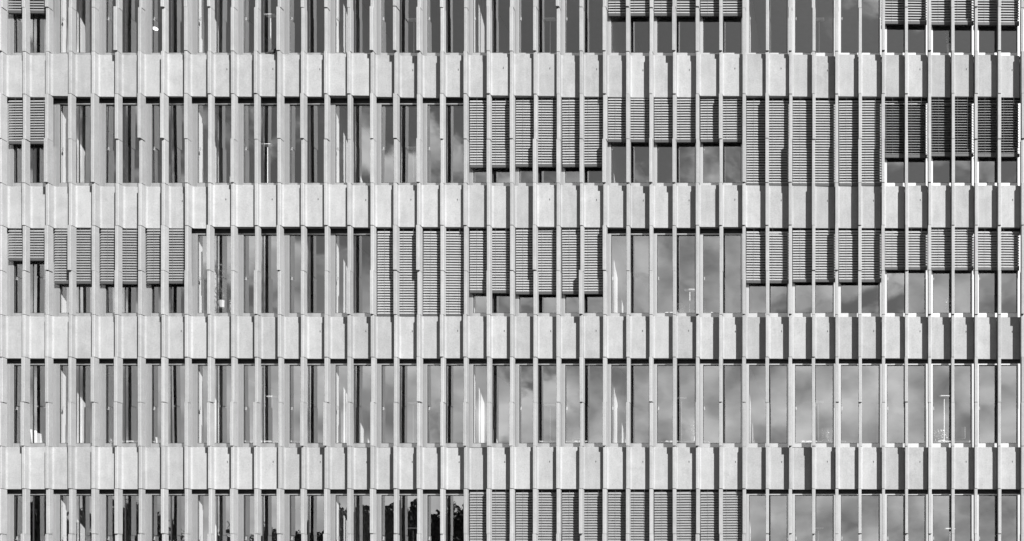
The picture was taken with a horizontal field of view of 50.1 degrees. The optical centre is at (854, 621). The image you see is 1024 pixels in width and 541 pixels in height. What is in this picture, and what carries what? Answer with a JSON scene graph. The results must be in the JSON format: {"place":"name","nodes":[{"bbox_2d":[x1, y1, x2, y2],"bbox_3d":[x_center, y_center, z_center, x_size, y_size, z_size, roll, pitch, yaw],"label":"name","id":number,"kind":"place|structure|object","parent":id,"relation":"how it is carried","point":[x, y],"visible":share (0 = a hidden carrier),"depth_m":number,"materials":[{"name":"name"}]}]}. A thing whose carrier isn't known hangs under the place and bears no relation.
{"place":"outdoors","nodes":[
{"label":"outdoors","id":0,"kind":"place"},
{"bbox_2d":[0,0,1023,540],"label":"office building","id":1,"kind":"structure","parent":0,"point":[182,114],"depth_m":27.73,"materials":[{"name":"concrete"}]},
{"bbox_2d":[8,100,44,144],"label":"venetian blind","id":2,"kind":"object","parent":1,"relation":"attached to","point":[31,141],"visible":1,"depth_m":27.71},
{"bbox_2d":[8,230,44,260],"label":"venetian blind","id":3,"kind":"object","parent":1,"relation":"attached to","point":[20,258],"visible":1,"depth_m":27.71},
{"bbox_2d":[10,0,55,54],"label":"window","id":4,"kind":"structure","parent":1,"relation":"in","point":[12,16],"depth_m":27.81,"materials":[{"name":"metal"}]},
{"bbox_2d":[10,103,55,186],"bbox_3d":[-22.810,-13.228,27.858,1.268,2.321,0.095,0,0,0],"label":"window","id":5,"kind":"structure","parent":1,"relation":"in","point":[12,147],"depth_m":27.81,"materials":[{"name":"metal"}]},
{"bbox_2d":[10,233,55,316],"bbox_3d":[-22.810,-9.614,27.858,1.268,2.321,0.095,0,0,0],"label":"window","id":6,"kind":"structure","parent":1,"relation":"in","point":[12,263],"depth_m":27.81,"materials":[{"name":"metal"}]},
{"bbox_2d":[10,364,55,446],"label":"window","id":7,"kind":"structure","parent":1,"relation":"in","point":[12,366],"depth_m":27.81,"materials":[{"name":"metal"}]},
{"bbox_2d":[10,494,55,540],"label":"window","id":8,"kind":"structure","parent":1,"relation":"in","point":[12,496],"depth_m":27.81,"materials":[{"name":"metal"}]},
{"bbox_2d":[54,227,91,283],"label":"venetian blind","id":9,"kind":"object","parent":1,"relation":"attached to","point":[78,281],"visible":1,"depth_m":27.71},
{"bbox_2d":[56,0,101,54],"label":"window","id":10,"kind":"structure","parent":1,"relation":"in","point":[58,2],"depth_m":27.81,"materials":[{"name":"metal"}]},
{"bbox_2d":[56,103,101,186],"bbox_3d":[-21.534,-13.228,27.858,1.268,2.321,0.095,0,0,0],"label":"window","id":11,"kind":"structure","parent":1,"relation":"in","point":[58,105],"depth_m":27.82,"materials":[{"name":"metal"}]},
{"bbox_2d":[56,233,101,316],"bbox_3d":[-21.534,-9.614,27.858,1.268,2.321,0.095,0,0,0],"label":"window","id":12,"kind":"structure","parent":1,"relation":"in","point":[58,286],"depth_m":27.81,"materials":[{"name":"metal"}]},
{"bbox_2d":[56,364,101,446],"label":"window","id":13,"kind":"structure","parent":1,"relation":"in","point":[58,366],"depth_m":27.82,"materials":[{"name":"metal"}]},
{"bbox_2d":[56,494,101,540],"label":"window","id":14,"kind":"structure","parent":1,"relation":"in","point":[58,496],"depth_m":27.82,"materials":[{"name":"metal"}]},
{"bbox_2d":[100,227,138,284],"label":"venetian blind","id":15,"kind":"object","parent":1,"relation":"attached to","point":[129,280],"visible":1,"depth_m":27.71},
{"bbox_2d":[102,0,147,54],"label":"window","id":16,"kind":"structure","parent":1,"relation":"in","point":[104,2],"depth_m":27.82,"materials":[{"name":"metal"}]},
{"bbox_2d":[102,103,147,186],"bbox_3d":[-20.259,-13.228,27.858,1.268,2.321,0.095,0,0,0],"label":"window","id":17,"kind":"structure","parent":1,"relation":"in","point":[104,105],"depth_m":27.82,"materials":[{"name":"metal"}]},
{"bbox_2d":[102,233,147,316],"bbox_3d":[-20.259,-9.614,27.858,1.268,2.321,0.095,0,0,0],"label":"window","id":18,"kind":"structure","parent":1,"relation":"in","point":[104,287],"depth_m":27.82,"materials":[{"name":"metal"}]},
{"bbox_2d":[102,364,147,446],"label":"window","id":19,"kind":"structure","parent":1,"relation":"in","point":[104,366],"depth_m":27.82,"materials":[{"name":"metal"}]},
{"bbox_2d":[102,494,147,540],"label":"window","id":20,"kind":"structure","parent":1,"relation":"in","point":[104,496],"depth_m":27.82,"materials":[{"name":"metal"}]},
{"bbox_2d":[147,227,184,283],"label":"venetian blind","id":21,"kind":"object","parent":1,"relation":"attached to","point":[172,275],"visible":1,"depth_m":27.71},
{"bbox_2d":[148,0,193,54],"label":"window","id":22,"kind":"structure","parent":1,"relation":"in","point":[150,2],"depth_m":27.82,"materials":[{"name":"metal"}]},
{"bbox_2d":[148,103,193,186],"bbox_3d":[-18.983,-13.228,27.858,1.268,2.321,0.095,0,0,0],"label":"window","id":23,"kind":"structure","parent":1,"relation":"in","point":[150,105],"depth_m":27.82,"materials":[{"name":"metal"}]},
{"bbox_2d":[148,233,193,316],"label":"window","id":24,"kind":"structure","parent":1,"relation":"in","point":[150,286],"depth_m":27.82,"materials":[{"name":"metal"}]},
{"bbox_2d":[148,364,193,446],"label":"window","id":25,"kind":"structure","parent":1,"relation":"in","point":[150,366],"depth_m":27.82,"materials":[{"name":"metal"}]},
{"bbox_2d":[148,494,193,540],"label":"window","id":26,"kind":"structure","parent":1,"relation":"in","point":[150,496],"depth_m":27.82,"materials":[{"name":"metal"}]},
{"bbox_2d":[194,0,239,54],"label":"window","id":27,"kind":"structure","parent":1,"relation":"in","point":[196,2],"depth_m":27.82,"materials":[{"name":"metal"}]},
{"bbox_2d":[194,103,239,186],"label":"window","id":28,"kind":"structure","parent":1,"relation":"in","point":[196,105],"depth_m":27.82,"materials":[{"name":"metal"}]},
{"bbox_2d":[194,233,239,316],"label":"window","id":29,"kind":"structure","parent":1,"relation":"in","point":[196,236],"depth_m":27.82,"materials":[{"name":"metal"}]},
{"bbox_2d":[194,364,239,446],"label":"window","id":30,"kind":"structure","parent":1,"relation":"in","point":[196,366],"depth_m":27.82,"materials":[{"name":"metal"}]},
{"bbox_2d":[194,494,239,540],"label":"window","id":31,"kind":"structure","parent":1,"relation":"in","point":[196,496],"depth_m":27.82,"materials":[{"name":"metal"}]},
{"bbox_2d":[240,0,284,54],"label":"window","id":32,"kind":"structure","parent":1,"relation":"in","point":[242,2],"depth_m":27.82,"materials":[{"name":"metal"}]},
{"bbox_2d":[240,103,284,184],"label":"window","id":33,"kind":"structure","parent":1,"relation":"in","point":[242,105],"depth_m":27.82,"materials":[{"name":"metal"}]},
{"bbox_2d":[240,233,284,316],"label":"window","id":34,"kind":"structure","parent":1,"relation":"in","point":[242,236],"depth_m":27.82,"materials":[{"name":"metal"}]},
{"bbox_2d":[240,364,284,446],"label":"window","id":35,"kind":"structure","parent":1,"relation":"in","point":[242,366],"depth_m":27.82,"materials":[{"name":"metal"}]},
{"bbox_2d":[240,494,284,540],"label":"window","id":36,"kind":"structure","parent":1,"relation":"in","point":[242,496],"depth_m":27.82,"materials":[{"name":"metal"}]},
{"bbox_2d":[285,0,330,54],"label":"window","id":37,"kind":"structure","parent":1,"relation":"in","point":[288,18],"depth_m":27.82,"materials":[{"name":"metal"}]},
{"bbox_2d":[285,103,330,184],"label":"window","id":38,"kind":"structure","parent":1,"relation":"in","point":[288,148],"depth_m":27.82,"materials":[{"name":"metal"}]},
{"bbox_2d":[285,233,330,316],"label":"window","id":39,"kind":"structure","parent":1,"relation":"in","point":[288,278],"depth_m":27.82,"materials":[{"name":"metal"}]},
{"bbox_2d":[285,364,330,447],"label":"window","id":40,"kind":"structure","parent":1,"relation":"in","point":[288,408],"depth_m":27.82,"materials":[{"name":"metal"}]},
{"bbox_2d":[285,494,330,540],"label":"window","id":41,"kind":"structure","parent":1,"relation":"in","point":[288,537],"depth_m":27.82,"materials":[{"name":"metal"}]},
{"bbox_2d":[331,0,376,54],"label":"window","id":42,"kind":"structure","parent":1,"relation":"in","point":[333,2],"depth_m":27.81,"materials":[{"name":"metal"}]},
{"bbox_2d":[331,103,376,185],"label":"window","id":43,"kind":"structure","parent":1,"relation":"in","point":[333,105],"depth_m":27.81,"materials":[{"name":"metal"}]},
{"bbox_2d":[331,233,376,316],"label":"window","id":44,"kind":"structure","parent":1,"relation":"in","point":[333,236],"depth_m":27.82,"materials":[{"name":"metal"}]},
{"bbox_2d":[331,364,376,447],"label":"window","id":45,"kind":"structure","parent":1,"relation":"in","point":[333,366],"depth_m":27.82,"materials":[{"name":"metal"}]},
{"bbox_2d":[331,494,376,540],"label":"window","id":46,"kind":"structure","parent":1,"relation":"in","point":[333,496],"depth_m":27.81,"materials":[{"name":"metal"}]},
{"bbox_2d":[377,228,416,316],"bbox_3d":[-12.604,-9.707,27.739,1.172,2.551,0.109,0,0,0],"label":"venetian blind","id":47,"kind":"object","parent":1,"relation":"attached to","point":[401,314],"visible":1,"depth_m":27.71,"materials":[{"name":"metal"}]},
{"bbox_2d":[377,103,416,184],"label":"window","id":48,"kind":"structure","parent":1,"relation":"in","point":[379,105],"depth_m":27.82,"materials":[{"name":"metal"}]},
{"bbox_2d":[377,0,422,55],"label":"window","id":49,"kind":"structure","parent":1,"relation":"in","point":[379,2],"depth_m":27.82,"materials":[{"name":"metal"}]},
{"bbox_2d":[377,364,422,447],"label":"window","id":50,"kind":"structure","parent":1,"relation":"in","point":[379,366],"depth_m":27.82,"materials":[{"name":"metal"}]},
{"bbox_2d":[423,0,462,55],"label":"window","id":51,"kind":"structure","parent":1,"relation":"in","point":[425,2],"depth_m":27.81,"materials":[{"name":"metal"}]},
{"bbox_2d":[423,228,463,316],"bbox_3d":[-11.336,-9.703,27.739,1.172,2.551,0.109,0,0,0],"label":"venetian blind","id":52,"kind":"object","parent":1,"relation":"attached to","point":[430,274],"visible":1,"depth_m":27.71,"materials":[{"name":"metal"}]},
{"bbox_2d":[423,103,468,184],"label":"window","id":53,"kind":"structure","parent":1,"relation":"in","point":[425,105],"depth_m":27.81,"materials":[{"name":"metal"}]},
{"bbox_2d":[423,364,469,447],"bbox_3d":[-11.328,-6.000,27.858,1.268,2.321,0.095,0,0,0],"label":"window","id":54,"kind":"structure","parent":1,"relation":"in","point":[425,366],"depth_m":27.82,"materials":[{"name":"metal"}]},
{"bbox_2d":[469,364,509,447],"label":"window","id":55,"kind":"structure","parent":1,"relation":"in","point":[471,366],"depth_m":27.82,"materials":[{"name":"metal"}]},
{"bbox_2d":[470,231,509,293],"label":"venetian blind","id":56,"kind":"object","parent":1,"relation":"attached to","point":[495,289],"visible":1,"depth_m":27.71,"materials":[{"name":"metal"}]},
{"bbox_2d":[470,101,509,167],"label":"venetian blind","id":57,"kind":"object","parent":1,"relation":"attached to","point":[494,165],"visible":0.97,"depth_m":27.71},
{"bbox_2d":[470,492,509,540],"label":"venetian blind","id":58,"kind":"object","parent":1,"relation":"attached to","point":[499,516],"visible":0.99,"depth_m":27.72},
{"bbox_2d":[515,364,555,446],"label":"window","id":59,"kind":"structure","parent":1,"relation":"in","point":[517,366],"depth_m":27.82,"materials":[{"name":"metal"}]},
{"bbox_2d":[516,230,555,294],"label":"venetian blind","id":60,"kind":"object","parent":1,"relation":"attached to","point":[530,292],"visible":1,"depth_m":27.71,"materials":[{"name":"metal"}]},
{"bbox_2d":[515,103,556,185],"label":"window","id":61,"kind":"structure","parent":1,"relation":"in","point":[517,170],"depth_m":27.81,"materials":[{"name":"metal"}]},
{"bbox_2d":[516,100,556,167],"bbox_3d":[-8.780,-13.584,27.739,1.172,2.020,0.109,0,0,0],"label":"venetian blind","id":62,"kind":"object","parent":1,"relation":"attached to","point":[540,164],"visible":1,"depth_m":27.71,"materials":[{"name":"metal"}]},
{"bbox_2d":[516,492,556,540],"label":"venetian blind","id":63,"kind":"object","parent":1,"relation":"attached to","point":[542,524],"visible":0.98,"depth_m":27.72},
{"bbox_2d":[561,0,602,55],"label":"window","id":64,"kind":"structure","parent":1,"relation":"in","point":[563,2],"depth_m":27.81,"materials":[{"name":"metal"}]},
{"bbox_2d":[561,103,602,185],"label":"window","id":65,"kind":"structure","parent":1,"relation":"in","point":[563,170],"depth_m":27.81,"materials":[{"name":"metal"}]},
{"bbox_2d":[561,364,602,446],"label":"window","id":66,"kind":"structure","parent":1,"relation":"in","point":[563,366],"depth_m":27.81,"materials":[{"name":"metal"}]},
{"bbox_2d":[562,229,602,294],"bbox_3d":[-7.494,-10.023,27.739,1.172,1.928,0.109,0,0,0],"label":"venetian blind","id":67,"kind":"object","parent":1,"relation":"attached to","point":[571,291],"visible":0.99,"depth_m":27.71,"materials":[{"name":"metal"}]},
{"bbox_2d":[562,100,602,167],"bbox_3d":[-7.493,-13.588,27.739,1.172,2.026,0.109,0,0,0],"label":"venetian blind","id":68,"kind":"object","parent":1,"relation":"attached to","point":[588,164],"visible":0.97,"depth_m":27.71,"materials":[{"name":"metal"}]},
{"bbox_2d":[562,492,602,540],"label":"venetian blind","id":69,"kind":"object","parent":1,"relation":"attached to","point":[587,516],"visible":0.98,"depth_m":27.72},
{"bbox_2d":[607,103,648,185],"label":"window","id":70,"kind":"structure","parent":1,"relation":"in","point":[609,145],"depth_m":27.82,"materials":[{"name":"metal"}]},
{"bbox_2d":[608,489,648,540],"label":"venetian blind","id":71,"kind":"object","parent":1,"relation":"attached to","point":[634,524],"visible":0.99,"depth_m":27.72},
{"bbox_2d":[608,96,648,142],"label":"venetian blind","id":72,"kind":"object","parent":1,"relation":"attached to","point":[623,140],"visible":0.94,"depth_m":27.71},
{"bbox_2d":[607,233,649,315],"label":"window","id":73,"kind":"structure","parent":1,"relation":"in","point":[609,236],"depth_m":27.81,"materials":[{"name":"metal"}]},
{"bbox_2d":[607,364,649,446],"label":"window","id":74,"kind":"structure","parent":1,"relation":"in","point":[609,366],"depth_m":27.81,"materials":[{"name":"metal"}]},
{"bbox_2d":[608,1,649,16],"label":"venetian blind","id":75,"kind":"object","parent":1,"relation":"attached to","point":[633,14],"visible":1,"depth_m":27.71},
{"bbox_2d":[653,103,695,185],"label":"window","id":76,"kind":"structure","parent":1,"relation":"in","point":[656,148],"depth_m":27.81,"materials":[{"name":"metal"}]},
{"bbox_2d":[653,364,695,446],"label":"window","id":77,"kind":"structure","parent":1,"relation":"in","point":[656,408],"depth_m":27.81,"materials":[{"name":"metal"}]},
{"bbox_2d":[654,492,695,540],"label":"venetian blind","id":78,"kind":"object","parent":1,"relation":"attached to","point":[680,516],"visible":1,"depth_m":27.72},
{"bbox_2d":[654,99,695,142],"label":"venetian blind","id":79,"kind":"object","parent":1,"relation":"attached to","point":[679,140],"visible":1,"depth_m":27.71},
{"bbox_2d":[654,0,695,16],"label":"venetian blind","id":80,"kind":"object","parent":1,"relation":"attached to","point":[679,14],"visible":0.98,"depth_m":27.71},
{"bbox_2d":[654,233,695,315],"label":"window","id":81,"kind":"structure","parent":1,"relation":"in","point":[656,278],"depth_m":27.81,"materials":[{"name":"metal"}]},
{"bbox_2d":[700,492,741,540],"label":"venetian blind","id":82,"kind":"object","parent":1,"relation":"attached to","point":[715,516],"visible":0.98,"depth_m":27.72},
{"bbox_2d":[700,98,741,142],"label":"venetian blind","id":83,"kind":"object","parent":1,"relation":"attached to","point":[725,140],"visible":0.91,"depth_m":27.71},
{"bbox_2d":[700,103,741,184],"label":"window","id":84,"kind":"structure","parent":1,"relation":"in","point":[702,148],"depth_m":27.81,"materials":[{"name":"metal"}]},
{"bbox_2d":[700,233,741,316],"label":"window","id":85,"kind":"structure","parent":1,"relation":"in","point":[702,278],"depth_m":27.81,"materials":[{"name":"metal"}]},
{"bbox_2d":[700,364,742,447],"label":"window","id":86,"kind":"structure","parent":1,"relation":"in","point":[702,408],"depth_m":27.81,"materials":[{"name":"metal"}]},
{"bbox_2d":[746,101,788,185],"bbox_3d":[-2.397,-13.320,27.739,1.172,2.551,0.109,0,0,0],"label":"venetian blind","id":87,"kind":"object","parent":1,"relation":"attached to","point":[771,183],"visible":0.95,"depth_m":27.71,"materials":[{"name":"metal"}]},
{"bbox_2d":[746,231,788,283],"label":"venetian blind","id":88,"kind":"object","parent":1,"relation":"attached to","point":[762,279],"visible":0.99,"depth_m":27.71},
{"bbox_2d":[746,233,788,316],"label":"window","id":89,"kind":"structure","parent":1,"relation":"in","point":[748,314],"depth_m":27.81,"materials":[{"name":"metal"}]},
{"bbox_2d":[746,364,788,447],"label":"window","id":90,"kind":"structure","parent":1,"relation":"in","point":[748,408],"depth_m":27.81,"materials":[{"name":"metal"}]},
{"bbox_2d":[792,101,834,186],"bbox_3d":[-1.124,-13.319,27.739,1.172,2.551,0.109,0,0,0],"label":"venetian blind","id":91,"kind":"object","parent":1,"relation":"attached to","point":[808,182],"visible":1,"depth_m":27.71,"materials":[{"name":"metal"}]},
{"bbox_2d":[792,233,834,316],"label":"window","id":92,"kind":"structure","parent":1,"relation":"in","point":[794,314],"depth_m":27.81,"materials":[{"name":"metal"}]},
{"bbox_2d":[792,364,834,447],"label":"window","id":93,"kind":"structure","parent":1,"relation":"in","point":[794,445],"depth_m":27.81,"materials":[{"name":"metal"}]},
{"bbox_2d":[793,230,834,282],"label":"venetian blind","id":94,"kind":"object","parent":1,"relation":"attached to","point":[800,279],"visible":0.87,"depth_m":27.71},
{"bbox_2d":[839,230,880,282],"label":"venetian blind","id":95,"kind":"object","parent":1,"relation":"attached to","point":[846,278],"visible":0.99,"depth_m":27.71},
{"bbox_2d":[838,233,881,317],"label":"window","id":96,"kind":"structure","parent":1,"relation":"in","point":[840,314],"depth_m":27.81,"materials":[{"name":"metal"}]},
{"bbox_2d":[838,364,881,447],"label":"window","id":97,"kind":"structure","parent":1,"relation":"in","point":[840,444],"depth_m":27.81,"materials":[{"name":"metal"}]},
{"bbox_2d":[839,100,881,185],"bbox_3d":[0.161,-13.324,27.739,1.172,2.551,0.109,0,0,0],"label":"venetian blind","id":98,"kind":"object","parent":1,"relation":"attached to","point":[864,183],"visible":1,"depth_m":27.71,"materials":[{"name":"metal"}]},
{"bbox_2d":[885,225,926,269],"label":"venetian blind","id":99,"kind":"object","parent":1,"relation":"attached to","point":[902,267],"visible":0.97,"depth_m":27.71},
{"bbox_2d":[885,101,926,157],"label":"venetian blind","id":100,"kind":"object","parent":1,"relation":"attached to","point":[891,155],"visible":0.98,"depth_m":27.70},
{"bbox_2d":[885,1,926,24],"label":"venetian blind","id":101,"kind":"object","parent":1,"relation":"attached to","point":[902,22],"visible":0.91,"depth_m":27.71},
{"bbox_2d":[885,103,927,187],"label":"window","id":102,"kind":"structure","parent":1,"relation":"in","point":[925,183],"depth_m":27.81,"materials":[{"name":"metal"}]},
{"bbox_2d":[885,233,927,316],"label":"window","id":103,"kind":"structure","parent":1,"relation":"in","point":[925,314],"depth_m":27.81,"materials":[{"name":"metal"}]},
{"bbox_2d":[885,364,927,447],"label":"window","id":104,"kind":"structure","parent":1,"relation":"in","point":[887,445],"depth_m":27.81,"materials":[{"name":"metal"}]},
{"bbox_2d":[931,229,973,270],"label":"venetian blind","id":105,"kind":"object","parent":1,"relation":"attached to","point":[958,266],"visible":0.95,"depth_m":27.71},
{"bbox_2d":[931,0,973,25],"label":"venetian blind","id":106,"kind":"object","parent":1,"relation":"attached to","point":[957,23],"visible":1,"depth_m":27.71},
{"bbox_2d":[931,95,973,156],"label":"venetian blind","id":107,"kind":"object","parent":1,"relation":"attached to","point":[948,154],"visible":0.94,"depth_m":27.70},
{"bbox_2d":[931,103,973,185],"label":"window","id":108,"kind":"structure","parent":1,"relation":"in","point":[971,183],"depth_m":27.81,"materials":[{"name":"metal"}]},
{"bbox_2d":[931,233,973,317],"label":"window","id":109,"kind":"structure","parent":1,"relation":"in","point":[971,314],"depth_m":27.81,"materials":[{"name":"metal"}]},
{"bbox_2d":[931,364,973,446],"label":"window","id":110,"kind":"structure","parent":1,"relation":"in","point":[971,444],"depth_m":27.81,"materials":[{"name":"metal"}]},
{"bbox_2d":[978,0,1018,25],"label":"venetian blind","id":111,"kind":"object","parent":1,"relation":"attached to","point":[994,23],"visible":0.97,"depth_m":27.71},
{"bbox_2d":[977,104,1019,185],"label":"window","id":112,"kind":"structure","parent":1,"relation":"in","point":[1017,183],"depth_m":27.81,"materials":[{"name":"metal"}]},
{"bbox_2d":[978,231,1019,270],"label":"venetian blind","id":113,"kind":"object","parent":1,"relation":"attached to","point":[1009,266],"visible":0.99,"depth_m":27.71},
{"bbox_2d":[978,100,1019,157],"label":"venetian blind","id":114,"kind":"object","parent":1,"relation":"attached to","point":[995,155],"visible":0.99,"depth_m":27.70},
{"bbox_2d":[978,233,1019,317],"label":"window","id":115,"kind":"structure","parent":1,"relation":"in","point":[1017,314],"depth_m":27.81,"materials":[{"name":"metal"}]},
{"bbox_2d":[978,364,1019,446],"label":"window","id":116,"kind":"structure","parent":1,"relation":"in","point":[1017,444],"depth_m":27.81,"materials":[{"name":"metal"}]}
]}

